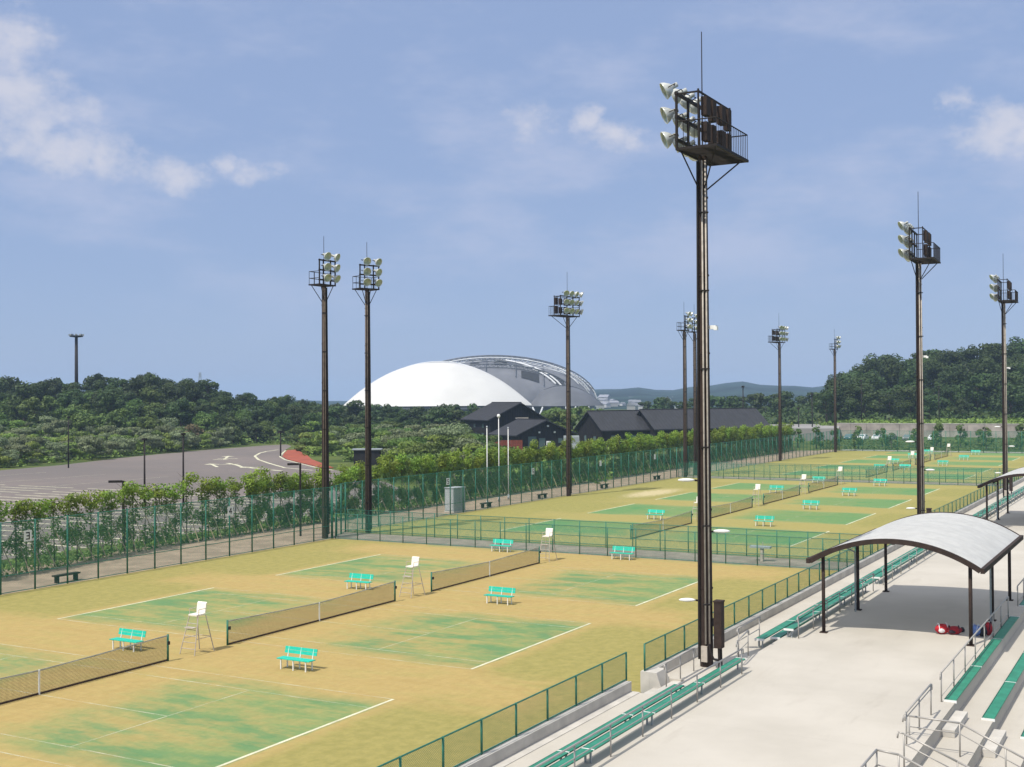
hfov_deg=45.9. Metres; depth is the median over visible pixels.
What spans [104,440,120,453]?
wild shrub
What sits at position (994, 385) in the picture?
broadleaf tree
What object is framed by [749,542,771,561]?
wash stand
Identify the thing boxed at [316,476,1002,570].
gravel strip
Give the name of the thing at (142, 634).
court bench
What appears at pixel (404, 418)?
broadleaf tree
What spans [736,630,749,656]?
handrail
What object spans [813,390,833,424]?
gnarled tree
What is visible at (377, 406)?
broadleaf tree
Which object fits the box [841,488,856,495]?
court bench
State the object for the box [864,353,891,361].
broadleaf tree
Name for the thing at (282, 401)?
broadleaf tree
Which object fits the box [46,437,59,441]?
wild shrub
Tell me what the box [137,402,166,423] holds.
bushy tree
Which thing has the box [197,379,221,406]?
broadleaf tree
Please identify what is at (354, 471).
staked sapling
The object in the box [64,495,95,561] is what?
staked sapling
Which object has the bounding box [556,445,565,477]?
staked sapling
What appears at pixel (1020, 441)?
young tree
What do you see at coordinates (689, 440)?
staked sapling
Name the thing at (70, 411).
bushy tree
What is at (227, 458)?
car park marking
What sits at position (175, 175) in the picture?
sky
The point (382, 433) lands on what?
wild shrub
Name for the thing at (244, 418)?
broadleaf tree
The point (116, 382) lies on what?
broadleaf tree
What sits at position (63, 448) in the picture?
wild shrub
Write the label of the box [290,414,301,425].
broadleaf tree
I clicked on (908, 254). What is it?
floodlight mast
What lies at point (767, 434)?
staked sapling
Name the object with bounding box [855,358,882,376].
broadleaf tree
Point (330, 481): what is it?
staked sapling
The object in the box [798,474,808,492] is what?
umpire chair
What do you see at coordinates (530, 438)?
window
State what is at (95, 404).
broadleaf tree
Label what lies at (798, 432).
young tree
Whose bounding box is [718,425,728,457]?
staked sapling
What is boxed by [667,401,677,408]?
broadleaf tree
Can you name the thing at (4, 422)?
bushy tree
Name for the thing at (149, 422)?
bushy tree
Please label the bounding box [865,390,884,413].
broadleaf tree
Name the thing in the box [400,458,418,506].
staked sapling
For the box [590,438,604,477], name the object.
staked sapling
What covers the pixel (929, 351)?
broadleaf tree
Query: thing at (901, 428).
retaining wall
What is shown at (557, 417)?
bushy tree
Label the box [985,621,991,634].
sports bag
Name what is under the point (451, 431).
willow bush
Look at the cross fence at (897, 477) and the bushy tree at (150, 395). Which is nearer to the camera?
the cross fence at (897, 477)
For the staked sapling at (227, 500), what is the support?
on the earth path
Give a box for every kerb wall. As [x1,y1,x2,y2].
[457,681,639,766]
[640,477,1023,692]
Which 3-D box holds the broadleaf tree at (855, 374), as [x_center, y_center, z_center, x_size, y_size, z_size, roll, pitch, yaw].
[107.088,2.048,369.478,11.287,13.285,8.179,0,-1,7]
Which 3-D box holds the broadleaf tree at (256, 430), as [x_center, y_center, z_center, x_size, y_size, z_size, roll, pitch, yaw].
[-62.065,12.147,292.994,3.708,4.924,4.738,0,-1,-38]
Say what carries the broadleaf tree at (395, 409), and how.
on the ground at (335, 461)
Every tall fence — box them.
[0,486,332,594]
[331,482,345,536]
[346,447,676,530]
[676,447,682,476]
[688,430,838,473]
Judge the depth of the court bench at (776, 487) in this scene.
133.95 m
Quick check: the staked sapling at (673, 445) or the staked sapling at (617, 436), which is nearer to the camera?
the staked sapling at (617, 436)
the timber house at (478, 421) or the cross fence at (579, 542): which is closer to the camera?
the cross fence at (579, 542)
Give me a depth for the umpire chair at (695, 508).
104.32 m
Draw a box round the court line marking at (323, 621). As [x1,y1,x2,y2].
[60,499,910,764]
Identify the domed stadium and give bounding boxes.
[344,355,602,413]
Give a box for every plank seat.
[529,684,685,766]
[549,657,746,766]
[552,678,699,764]
[755,547,920,647]
[770,550,925,641]
[784,583,868,637]
[872,548,929,583]
[943,616,1019,703]
[973,486,1023,515]
[977,489,1023,516]
[981,651,1023,721]
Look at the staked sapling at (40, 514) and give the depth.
76.79 m
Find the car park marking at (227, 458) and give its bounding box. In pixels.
[0,450,361,556]
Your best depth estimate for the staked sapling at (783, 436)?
230.63 m
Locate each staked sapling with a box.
[0,501,16,576]
[2,500,32,574]
[12,498,43,572]
[26,499,57,569]
[41,497,71,566]
[56,492,86,562]
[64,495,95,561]
[79,489,107,558]
[93,490,121,557]
[100,491,128,554]
[114,480,138,553]
[121,484,147,551]
[135,484,161,548]
[143,483,167,546]
[155,483,179,542]
[165,482,189,542]
[175,472,199,541]
[191,481,214,539]
[197,476,222,538]
[209,477,232,536]
[212,481,237,535]
[226,477,249,531]
[239,469,263,531]
[245,476,270,530]
[257,466,281,529]
[270,471,291,527]
[281,472,298,525]
[291,470,312,522]
[301,475,321,522]
[311,469,331,520]
[315,465,337,520]
[331,471,352,518]
[337,464,359,515]
[348,465,364,511]
[355,460,377,513]
[372,460,387,513]
[376,451,396,510]
[385,459,402,509]
[393,453,413,508]
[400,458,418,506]
[409,456,427,506]
[417,454,432,505]
[423,453,443,504]
[435,454,450,497]
[439,451,453,486]
[448,448,462,485]
[452,452,470,500]
[463,447,481,498]
[471,454,485,496]
[475,445,491,496]
[485,446,500,495]
[493,448,507,494]
[496,446,513,494]
[502,447,517,493]
[509,446,523,492]
[516,452,530,491]
[521,446,534,489]
[523,446,540,489]
[529,439,545,488]
[537,446,548,486]
[543,443,556,487]
[546,440,560,486]
[553,447,565,485]
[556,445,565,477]
[561,436,576,483]
[572,445,583,483]
[576,441,589,482]
[581,439,592,478]
[584,443,597,480]
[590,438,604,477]
[591,442,602,479]
[597,437,610,478]
[602,441,611,475]
[606,437,619,475]
[609,434,623,476]
[615,441,627,474]
[620,439,635,475]
[620,440,632,475]
[625,432,639,474]
[630,436,642,473]
[633,436,646,473]
[636,432,649,470]
[642,434,653,472]
[644,434,656,468]
[649,434,661,471]
[652,435,663,467]
[657,430,669,469]
[662,433,672,468]
[666,433,675,467]
[669,430,680,468]
[670,430,680,463]
[677,431,682,463]
[680,430,688,464]
[688,429,693,462]
[688,433,693,461]
[688,435,692,461]
[710,428,718,460]
[713,434,722,460]
[716,431,725,460]
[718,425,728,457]
[723,427,732,457]
[726,426,738,459]
[728,430,734,455]
[731,426,740,455]
[732,428,738,457]
[734,431,744,457]
[738,424,749,454]
[738,428,748,457]
[744,429,752,456]
[746,429,754,456]
[747,426,758,456]
[751,428,760,454]
[752,426,761,453]
[755,422,763,455]
[761,428,769,453]
[762,426,770,452]
[767,424,774,451]
[771,424,778,450]
[781,423,787,449]
[782,423,790,449]
[782,425,789,450]
[787,422,795,450]
[787,427,794,450]
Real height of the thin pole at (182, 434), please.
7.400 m
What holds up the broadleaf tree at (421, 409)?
on the ground at (335, 461)
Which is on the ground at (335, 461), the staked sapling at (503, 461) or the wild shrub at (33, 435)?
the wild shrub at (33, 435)
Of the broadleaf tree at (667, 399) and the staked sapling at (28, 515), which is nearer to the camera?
the staked sapling at (28, 515)
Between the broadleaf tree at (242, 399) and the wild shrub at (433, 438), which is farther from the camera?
the broadleaf tree at (242, 399)
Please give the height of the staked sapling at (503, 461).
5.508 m
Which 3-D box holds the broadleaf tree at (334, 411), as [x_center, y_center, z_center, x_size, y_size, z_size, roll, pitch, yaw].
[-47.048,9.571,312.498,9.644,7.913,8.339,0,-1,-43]
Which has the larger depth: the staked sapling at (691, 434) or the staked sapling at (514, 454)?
the staked sapling at (691, 434)
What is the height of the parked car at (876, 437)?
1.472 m
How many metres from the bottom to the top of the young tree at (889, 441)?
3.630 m
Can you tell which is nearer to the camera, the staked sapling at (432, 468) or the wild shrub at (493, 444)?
the staked sapling at (432, 468)
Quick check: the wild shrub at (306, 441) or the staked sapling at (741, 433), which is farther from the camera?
the wild shrub at (306, 441)
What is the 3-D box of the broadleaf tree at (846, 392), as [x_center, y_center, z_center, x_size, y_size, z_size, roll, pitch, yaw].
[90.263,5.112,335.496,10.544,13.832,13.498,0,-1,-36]
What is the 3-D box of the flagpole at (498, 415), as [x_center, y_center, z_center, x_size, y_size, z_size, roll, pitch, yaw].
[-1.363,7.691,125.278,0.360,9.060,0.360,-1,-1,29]
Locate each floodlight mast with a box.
[308,252,340,537]
[352,257,381,531]
[548,290,583,495]
[659,32,748,667]
[676,312,692,477]
[688,314,696,474]
[768,326,788,460]
[829,336,840,451]
[898,210,940,513]
[989,275,1017,496]
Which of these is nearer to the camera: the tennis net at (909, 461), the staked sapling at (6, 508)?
the staked sapling at (6, 508)
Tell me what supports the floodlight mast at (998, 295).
on the terrace
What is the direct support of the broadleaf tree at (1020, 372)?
on the ground at (335, 461)
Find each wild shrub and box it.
[0,437,8,445]
[0,447,14,463]
[0,449,18,463]
[2,433,19,438]
[3,444,39,462]
[6,420,25,430]
[10,427,31,434]
[11,436,44,452]
[19,422,33,426]
[20,441,42,461]
[24,427,41,436]
[26,434,37,439]
[36,415,57,427]
[36,430,46,436]
[38,441,60,455]
[41,424,54,436]
[41,450,57,457]
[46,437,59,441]
[46,444,71,459]
[48,432,60,436]
[50,419,72,427]
[56,427,69,435]
[60,436,75,440]
[60,442,86,455]
[60,446,77,456]
[73,431,92,436]
[74,426,96,435]
[75,438,110,454]
[77,436,107,454]
[88,444,105,455]
[97,425,123,435]
[99,433,112,439]
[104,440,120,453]
[105,436,126,450]
[108,434,120,452]
[114,438,137,452]
[116,427,128,434]
[123,429,138,437]
[125,426,142,436]
[127,437,146,450]
[130,439,150,450]
[136,428,154,435]
[139,434,153,445]
[142,434,165,449]
[151,430,163,435]
[153,425,175,435]
[158,438,181,449]
[160,417,178,426]
[161,432,188,449]
[168,429,182,432]
[168,431,189,444]
[187,435,201,446]
[193,433,213,447]
[201,429,218,445]
[205,431,223,444]
[207,436,218,445]
[218,426,234,444]
[231,435,247,443]
[294,432,320,451]
[298,438,311,445]
[302,420,321,433]
[302,431,340,454]
[314,436,338,452]
[316,431,349,448]
[329,425,345,440]
[337,441,364,460]
[341,432,372,447]
[344,427,376,434]
[344,439,373,455]
[348,423,364,427]
[359,438,381,447]
[371,427,392,431]
[371,430,391,447]
[371,442,387,454]
[373,424,393,429]
[379,421,402,427]
[383,438,402,461]
[383,446,398,454]
[386,436,427,454]
[388,428,404,437]
[388,440,420,463]
[393,427,412,430]
[404,425,422,430]
[405,443,439,465]
[409,442,442,468]
[411,452,444,481]
[417,428,441,437]
[425,434,447,453]
[426,423,447,428]
[439,434,475,453]
[445,452,483,479]
[451,437,484,452]
[462,442,485,467]
[465,445,518,481]
[468,433,486,442]
[483,435,502,441]
[485,442,501,447]
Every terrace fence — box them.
[377,652,626,766]
[643,476,1022,670]
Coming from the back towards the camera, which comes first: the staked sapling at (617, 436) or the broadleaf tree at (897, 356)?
the broadleaf tree at (897, 356)
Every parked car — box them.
[843,434,853,438]
[857,434,868,438]
[871,434,881,438]
[902,434,911,440]
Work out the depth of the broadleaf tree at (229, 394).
364.55 m
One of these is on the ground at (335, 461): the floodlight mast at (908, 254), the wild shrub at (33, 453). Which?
the wild shrub at (33, 453)
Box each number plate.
[24,530,31,541]
[228,506,232,515]
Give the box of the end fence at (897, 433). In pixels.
[839,430,1023,452]
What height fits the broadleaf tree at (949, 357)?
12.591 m
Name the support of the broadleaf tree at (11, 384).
on the ground at (335, 461)
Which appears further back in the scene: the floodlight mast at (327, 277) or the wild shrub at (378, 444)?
the wild shrub at (378, 444)
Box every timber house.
[460,402,548,442]
[488,418,577,449]
[573,410,649,446]
[636,408,769,444]
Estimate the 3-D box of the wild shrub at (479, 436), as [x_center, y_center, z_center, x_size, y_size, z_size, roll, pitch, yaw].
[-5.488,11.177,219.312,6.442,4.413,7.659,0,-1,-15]
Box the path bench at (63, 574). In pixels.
[52,571,80,582]
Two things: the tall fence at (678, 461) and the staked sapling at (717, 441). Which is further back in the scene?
the staked sapling at (717, 441)
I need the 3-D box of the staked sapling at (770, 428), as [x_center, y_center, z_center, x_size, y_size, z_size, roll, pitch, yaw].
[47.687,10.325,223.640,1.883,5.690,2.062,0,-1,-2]
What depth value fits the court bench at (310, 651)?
48.12 m
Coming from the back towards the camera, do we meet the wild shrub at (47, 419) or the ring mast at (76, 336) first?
the ring mast at (76, 336)
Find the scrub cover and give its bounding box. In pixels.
[0,421,612,483]
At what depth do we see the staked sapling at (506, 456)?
135.56 m
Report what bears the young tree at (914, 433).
on the ground at (335, 461)
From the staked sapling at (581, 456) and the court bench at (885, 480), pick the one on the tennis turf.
the court bench at (885, 480)
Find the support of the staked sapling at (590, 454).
on the earth path
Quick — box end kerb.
[841,450,1023,452]
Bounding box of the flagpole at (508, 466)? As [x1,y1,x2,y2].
[507,427,509,498]
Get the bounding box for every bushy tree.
[0,402,14,420]
[0,414,7,419]
[0,419,8,433]
[5,398,27,420]
[16,396,52,422]
[38,396,59,417]
[54,403,69,415]
[60,404,86,428]
[69,414,100,436]
[74,403,90,412]
[82,410,96,425]
[83,392,95,409]
[93,413,107,427]
[94,408,128,434]
[122,398,142,420]
[127,418,143,432]
[136,413,163,429]
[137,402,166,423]
[138,387,165,409]
[177,405,194,425]
[192,411,212,427]
[193,416,219,437]
[208,402,220,416]
[210,412,222,427]
[225,416,242,434]
[225,422,244,442]
[235,410,252,425]
[258,420,275,437]
[266,400,281,419]
[285,424,310,442]
[540,407,571,421]
[543,411,579,427]
[563,417,577,435]
[571,405,594,420]
[579,409,590,416]
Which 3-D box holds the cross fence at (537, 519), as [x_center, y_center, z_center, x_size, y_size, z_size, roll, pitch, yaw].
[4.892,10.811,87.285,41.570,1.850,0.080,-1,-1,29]
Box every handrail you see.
[534,648,743,766]
[664,648,695,686]
[736,616,760,656]
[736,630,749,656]
[797,573,873,638]
[860,749,922,766]
[882,547,924,584]
[897,731,969,766]
[902,715,1023,766]
[904,683,932,743]
[939,596,1008,701]
[978,487,1023,517]
[1017,578,1023,605]
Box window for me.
[528,436,536,447]
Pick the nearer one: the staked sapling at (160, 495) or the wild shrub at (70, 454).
the staked sapling at (160, 495)
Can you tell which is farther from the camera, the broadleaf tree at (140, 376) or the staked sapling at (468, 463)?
the broadleaf tree at (140, 376)
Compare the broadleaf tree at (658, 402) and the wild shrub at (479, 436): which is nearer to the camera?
the wild shrub at (479, 436)
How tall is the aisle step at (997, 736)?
1.570 m
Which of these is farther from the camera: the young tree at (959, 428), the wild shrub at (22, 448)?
the young tree at (959, 428)
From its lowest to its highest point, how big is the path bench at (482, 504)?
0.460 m
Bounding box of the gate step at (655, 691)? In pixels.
[645,681,680,694]
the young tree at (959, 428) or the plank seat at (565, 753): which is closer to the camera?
the plank seat at (565, 753)
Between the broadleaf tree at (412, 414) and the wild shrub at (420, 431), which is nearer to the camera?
the wild shrub at (420, 431)
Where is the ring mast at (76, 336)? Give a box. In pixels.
[68,334,83,384]
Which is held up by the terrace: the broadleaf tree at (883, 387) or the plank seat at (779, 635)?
the plank seat at (779, 635)
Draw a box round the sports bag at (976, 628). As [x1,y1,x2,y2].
[973,624,980,635]
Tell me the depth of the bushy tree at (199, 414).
293.10 m
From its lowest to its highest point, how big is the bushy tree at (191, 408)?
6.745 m
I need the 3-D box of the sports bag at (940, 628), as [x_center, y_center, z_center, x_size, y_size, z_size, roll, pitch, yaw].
[17.889,10.189,50.285,0.625,0.459,0.375,0,-1,-6]
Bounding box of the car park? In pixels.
[0,444,412,559]
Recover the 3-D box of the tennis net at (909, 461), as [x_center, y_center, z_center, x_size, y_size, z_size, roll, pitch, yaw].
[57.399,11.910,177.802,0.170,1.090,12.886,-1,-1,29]
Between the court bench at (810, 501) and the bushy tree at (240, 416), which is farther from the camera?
the bushy tree at (240, 416)
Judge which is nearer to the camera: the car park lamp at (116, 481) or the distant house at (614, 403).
the car park lamp at (116, 481)
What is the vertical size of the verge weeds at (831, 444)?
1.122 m
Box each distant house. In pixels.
[598,395,609,399]
[603,402,610,407]
[609,401,617,406]
[626,403,637,409]
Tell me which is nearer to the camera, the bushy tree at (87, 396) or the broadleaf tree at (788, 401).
the bushy tree at (87, 396)
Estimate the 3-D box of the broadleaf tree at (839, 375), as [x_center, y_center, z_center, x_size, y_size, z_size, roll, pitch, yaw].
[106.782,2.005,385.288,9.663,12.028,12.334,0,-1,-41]
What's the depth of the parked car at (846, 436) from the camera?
289.16 m
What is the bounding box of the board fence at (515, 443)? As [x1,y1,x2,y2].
[494,440,522,449]
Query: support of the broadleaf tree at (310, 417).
on the ground at (335, 461)
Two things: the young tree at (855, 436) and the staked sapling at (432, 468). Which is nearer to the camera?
the staked sapling at (432, 468)
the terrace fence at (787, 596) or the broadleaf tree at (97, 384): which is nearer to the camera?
the terrace fence at (787, 596)
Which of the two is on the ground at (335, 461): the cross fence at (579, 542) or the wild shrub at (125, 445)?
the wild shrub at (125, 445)
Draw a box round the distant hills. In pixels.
[291,381,824,408]
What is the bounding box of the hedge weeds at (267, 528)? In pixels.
[2,448,795,576]
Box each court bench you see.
[109,628,145,651]
[276,646,317,671]
[344,573,373,589]
[484,586,515,604]
[489,539,512,551]
[609,546,634,559]
[645,509,664,519]
[754,515,773,526]
[769,485,783,492]
[801,500,819,509]
[812,476,824,482]
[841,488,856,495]
[874,479,886,485]
[899,464,910,469]
[937,460,948,465]
[958,455,968,459]
[970,450,979,454]
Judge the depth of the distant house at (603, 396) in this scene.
1448.44 m
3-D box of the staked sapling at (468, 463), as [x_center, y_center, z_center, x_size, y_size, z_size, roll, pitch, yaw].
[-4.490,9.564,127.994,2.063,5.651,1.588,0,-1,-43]
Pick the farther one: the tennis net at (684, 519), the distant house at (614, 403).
the distant house at (614, 403)
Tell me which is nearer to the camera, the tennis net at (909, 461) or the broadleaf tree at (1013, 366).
the tennis net at (909, 461)
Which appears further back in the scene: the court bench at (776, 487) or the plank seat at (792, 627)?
the court bench at (776, 487)
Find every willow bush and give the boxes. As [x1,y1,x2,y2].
[379,431,423,455]
[423,422,471,452]
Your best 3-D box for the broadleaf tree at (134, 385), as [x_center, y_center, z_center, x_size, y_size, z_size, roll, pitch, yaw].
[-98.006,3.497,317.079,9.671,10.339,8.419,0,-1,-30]
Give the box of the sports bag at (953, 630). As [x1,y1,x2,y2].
[947,625,961,634]
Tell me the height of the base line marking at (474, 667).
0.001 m
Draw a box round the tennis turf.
[0,451,1023,766]
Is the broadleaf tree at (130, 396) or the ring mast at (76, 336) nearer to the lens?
the broadleaf tree at (130, 396)
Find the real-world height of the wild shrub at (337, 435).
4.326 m
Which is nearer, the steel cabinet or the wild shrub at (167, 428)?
the steel cabinet
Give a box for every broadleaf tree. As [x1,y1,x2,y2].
[0,375,19,391]
[0,378,8,391]
[0,392,11,401]
[7,380,41,421]
[32,381,51,406]
[38,377,62,409]
[55,383,78,399]
[57,389,90,407]
[71,382,88,393]
[83,373,110,391]
[89,389,106,408]
[92,379,117,392]
[92,393,109,415]
[97,386,125,413]
[105,377,128,390]
[120,377,158,400]
[124,392,145,403]
[130,403,148,417]
[135,372,157,379]
[142,373,162,398]
[151,407,168,424]
[159,378,174,396]
[159,384,193,404]
[162,381,178,399]
[166,397,194,426]
[180,381,210,402]
[181,378,194,383]
[191,404,209,417]
[195,399,210,410]
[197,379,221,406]
[213,394,240,416]
[216,411,234,425]
[219,390,232,396]
[235,394,253,406]
[239,416,256,430]
[239,419,258,435]
[242,392,259,409]
[249,423,263,442]
[251,400,267,410]
[251,408,267,423]
[256,403,275,421]
[273,395,289,407]
[273,414,292,433]
[278,395,294,402]
[280,404,304,420]
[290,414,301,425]
[297,399,309,406]
[297,404,312,409]
[300,412,320,431]
[307,401,316,407]
[315,405,344,425]
[319,416,336,426]
[320,406,341,418]
[340,414,364,426]
[344,400,374,417]
[357,410,381,424]
[362,405,380,416]
[371,403,382,412]
[378,404,396,421]
[391,405,401,416]
[395,408,412,426]
[406,410,419,420]
[409,406,424,415]
[412,413,431,424]
[420,407,452,426]
[424,407,442,421]
[444,409,464,424]
[448,404,467,415]
[465,403,477,413]
[638,401,651,408]
[650,397,669,408]
[660,396,670,405]
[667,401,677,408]
[675,401,692,407]
[710,395,717,407]
[710,396,725,407]
[723,395,741,407]
[732,401,746,407]
[733,397,752,407]
[747,393,767,414]
[763,396,771,410]
[766,393,782,405]
[769,391,795,412]
[797,392,816,406]
[810,377,860,419]
[813,384,855,416]
[825,374,833,383]
[837,371,849,379]
[838,370,861,380]
[838,381,882,419]
[843,369,879,382]
[844,406,862,413]
[846,371,881,391]
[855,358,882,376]
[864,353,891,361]
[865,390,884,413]
[872,377,888,392]
[875,394,905,419]
[877,353,901,366]
[878,355,906,390]
[886,380,915,416]
[890,384,926,417]
[896,356,915,371]
[898,363,927,409]
[905,350,938,373]
[915,394,941,418]
[923,349,938,353]
[923,356,947,394]
[923,388,931,395]
[928,350,943,364]
[932,349,965,372]
[933,383,970,416]
[934,372,952,388]
[942,362,973,407]
[950,397,971,418]
[955,347,981,364]
[957,372,994,411]
[961,355,996,405]
[965,343,1008,369]
[968,359,996,379]
[981,372,1023,402]
[987,382,1023,418]
[988,343,1018,362]
[995,361,1023,379]
[1006,357,1019,362]
[1007,336,1023,355]
[1010,363,1023,380]
[1013,389,1023,409]
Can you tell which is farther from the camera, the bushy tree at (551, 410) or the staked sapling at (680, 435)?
the bushy tree at (551, 410)
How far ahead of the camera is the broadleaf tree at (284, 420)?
298.80 m
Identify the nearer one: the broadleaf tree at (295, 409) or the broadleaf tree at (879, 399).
the broadleaf tree at (295, 409)
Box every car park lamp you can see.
[108,480,124,550]
[287,463,301,535]
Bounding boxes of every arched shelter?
[806,512,1023,646]
[977,467,1023,519]
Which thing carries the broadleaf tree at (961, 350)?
on the ground at (335, 461)
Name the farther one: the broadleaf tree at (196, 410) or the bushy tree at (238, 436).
the broadleaf tree at (196, 410)
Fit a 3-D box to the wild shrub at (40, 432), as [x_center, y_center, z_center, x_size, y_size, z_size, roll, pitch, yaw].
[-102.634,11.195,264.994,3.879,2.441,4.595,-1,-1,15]
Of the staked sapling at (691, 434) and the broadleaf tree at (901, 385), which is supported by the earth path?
the staked sapling at (691, 434)
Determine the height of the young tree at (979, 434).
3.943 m
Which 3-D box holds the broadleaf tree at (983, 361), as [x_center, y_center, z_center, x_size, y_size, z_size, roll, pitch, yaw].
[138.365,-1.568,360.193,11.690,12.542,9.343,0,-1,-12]
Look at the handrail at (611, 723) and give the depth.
35.36 m
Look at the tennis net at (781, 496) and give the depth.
125.25 m
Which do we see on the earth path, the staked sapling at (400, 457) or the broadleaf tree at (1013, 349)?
the staked sapling at (400, 457)
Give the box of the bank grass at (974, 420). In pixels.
[816,413,1023,425]
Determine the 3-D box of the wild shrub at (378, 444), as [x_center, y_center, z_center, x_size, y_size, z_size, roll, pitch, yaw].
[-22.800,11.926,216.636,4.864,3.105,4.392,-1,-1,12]
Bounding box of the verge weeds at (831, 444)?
[818,437,1023,450]
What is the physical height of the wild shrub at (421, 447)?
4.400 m
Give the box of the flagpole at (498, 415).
[497,414,499,501]
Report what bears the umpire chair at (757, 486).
on the tennis turf
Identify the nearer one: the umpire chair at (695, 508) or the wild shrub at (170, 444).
the umpire chair at (695, 508)
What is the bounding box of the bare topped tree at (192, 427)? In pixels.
[185,424,203,435]
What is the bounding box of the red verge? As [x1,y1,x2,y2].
[282,450,332,467]
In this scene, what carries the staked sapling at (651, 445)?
on the earth path
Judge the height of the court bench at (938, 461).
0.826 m
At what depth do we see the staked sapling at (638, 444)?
168.85 m
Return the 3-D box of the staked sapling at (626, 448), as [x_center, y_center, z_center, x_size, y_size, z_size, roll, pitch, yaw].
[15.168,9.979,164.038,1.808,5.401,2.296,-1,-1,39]
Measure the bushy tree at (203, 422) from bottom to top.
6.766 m
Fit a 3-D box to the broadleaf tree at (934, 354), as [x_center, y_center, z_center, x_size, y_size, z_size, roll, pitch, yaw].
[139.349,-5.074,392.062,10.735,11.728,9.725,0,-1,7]
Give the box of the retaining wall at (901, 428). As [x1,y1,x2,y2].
[836,423,1023,437]
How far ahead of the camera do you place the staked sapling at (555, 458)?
145.01 m
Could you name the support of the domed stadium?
on the ground at (335, 461)
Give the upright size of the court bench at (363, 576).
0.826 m
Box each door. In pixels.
[371,453,374,463]
[539,438,544,448]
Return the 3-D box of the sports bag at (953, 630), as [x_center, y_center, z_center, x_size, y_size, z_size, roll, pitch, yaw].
[18.350,10.223,50.152,0.657,0.382,0.354,0,-1,9]
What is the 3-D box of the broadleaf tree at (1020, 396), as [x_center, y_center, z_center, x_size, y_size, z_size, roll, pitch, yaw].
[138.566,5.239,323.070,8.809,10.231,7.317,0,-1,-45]
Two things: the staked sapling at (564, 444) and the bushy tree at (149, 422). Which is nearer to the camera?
the staked sapling at (564, 444)
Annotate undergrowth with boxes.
[1,372,1023,447]
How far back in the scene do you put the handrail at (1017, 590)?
57.66 m
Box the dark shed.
[352,448,382,463]
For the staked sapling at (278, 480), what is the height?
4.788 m
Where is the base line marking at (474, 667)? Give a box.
[58,455,1015,766]
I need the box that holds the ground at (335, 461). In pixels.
[0,388,1023,568]
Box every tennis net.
[0,634,169,704]
[226,581,396,644]
[431,546,540,591]
[630,510,692,536]
[711,496,752,517]
[763,485,800,504]
[808,476,838,491]
[866,464,887,475]
[892,459,910,469]
[915,454,930,464]
[934,451,948,459]
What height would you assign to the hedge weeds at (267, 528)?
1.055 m
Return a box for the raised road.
[770,424,838,440]
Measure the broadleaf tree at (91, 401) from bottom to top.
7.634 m
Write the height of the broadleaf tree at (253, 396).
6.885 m
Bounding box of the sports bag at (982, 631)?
[980,626,986,635]
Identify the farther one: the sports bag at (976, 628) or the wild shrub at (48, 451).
the wild shrub at (48, 451)
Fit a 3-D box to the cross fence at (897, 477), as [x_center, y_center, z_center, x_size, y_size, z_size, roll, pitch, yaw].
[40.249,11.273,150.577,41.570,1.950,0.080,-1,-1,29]
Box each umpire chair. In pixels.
[179,601,214,655]
[399,556,424,597]
[538,528,556,558]
[690,498,696,521]
[751,484,762,504]
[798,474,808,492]
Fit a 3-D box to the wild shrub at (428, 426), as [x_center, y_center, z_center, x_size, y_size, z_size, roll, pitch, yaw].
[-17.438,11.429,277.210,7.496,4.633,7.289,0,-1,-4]
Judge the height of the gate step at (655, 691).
0.330 m
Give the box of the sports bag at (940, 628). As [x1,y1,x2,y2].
[935,623,947,633]
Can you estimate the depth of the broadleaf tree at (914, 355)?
399.72 m
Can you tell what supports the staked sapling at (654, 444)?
on the earth path
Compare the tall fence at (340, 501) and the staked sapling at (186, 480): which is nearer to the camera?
the staked sapling at (186, 480)
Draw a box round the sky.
[0,0,1023,400]
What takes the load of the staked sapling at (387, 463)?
on the earth path
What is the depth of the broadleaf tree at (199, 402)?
318.04 m
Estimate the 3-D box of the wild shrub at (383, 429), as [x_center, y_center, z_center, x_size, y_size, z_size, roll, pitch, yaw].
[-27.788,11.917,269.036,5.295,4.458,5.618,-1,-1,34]
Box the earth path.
[2,450,840,594]
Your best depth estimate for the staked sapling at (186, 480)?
91.40 m
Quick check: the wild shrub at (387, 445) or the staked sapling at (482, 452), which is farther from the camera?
the wild shrub at (387, 445)
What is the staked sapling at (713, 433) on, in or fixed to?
on the earth path
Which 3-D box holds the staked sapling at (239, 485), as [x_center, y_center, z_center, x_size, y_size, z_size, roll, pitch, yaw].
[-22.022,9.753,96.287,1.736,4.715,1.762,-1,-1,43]
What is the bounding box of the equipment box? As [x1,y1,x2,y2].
[564,436,578,448]
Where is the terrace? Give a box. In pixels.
[505,481,1023,766]
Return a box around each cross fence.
[335,513,853,569]
[347,509,872,561]
[678,463,1013,485]
[689,462,1015,483]
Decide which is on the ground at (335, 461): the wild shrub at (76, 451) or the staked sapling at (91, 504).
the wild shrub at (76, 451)
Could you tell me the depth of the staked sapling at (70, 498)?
79.34 m
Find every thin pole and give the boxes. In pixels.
[67,416,69,467]
[142,438,146,500]
[181,433,185,505]
[278,430,282,455]
[811,393,812,426]
[860,380,861,419]
[938,386,939,419]
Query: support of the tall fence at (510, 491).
on the earth path
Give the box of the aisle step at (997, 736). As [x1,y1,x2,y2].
[941,710,1005,757]
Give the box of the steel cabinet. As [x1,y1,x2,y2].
[444,486,464,512]
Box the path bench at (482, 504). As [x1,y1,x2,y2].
[481,502,491,507]
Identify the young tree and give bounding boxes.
[792,428,804,447]
[808,426,824,448]
[830,428,842,442]
[852,425,861,447]
[875,428,887,448]
[883,432,899,448]
[907,428,916,448]
[930,422,943,447]
[930,427,938,446]
[955,424,968,447]
[975,429,984,444]
[978,427,994,448]
[1013,432,1023,448]
[1015,423,1023,437]
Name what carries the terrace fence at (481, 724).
on the kerb wall at (508, 752)
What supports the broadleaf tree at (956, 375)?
on the ground at (335, 461)
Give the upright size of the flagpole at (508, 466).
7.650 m

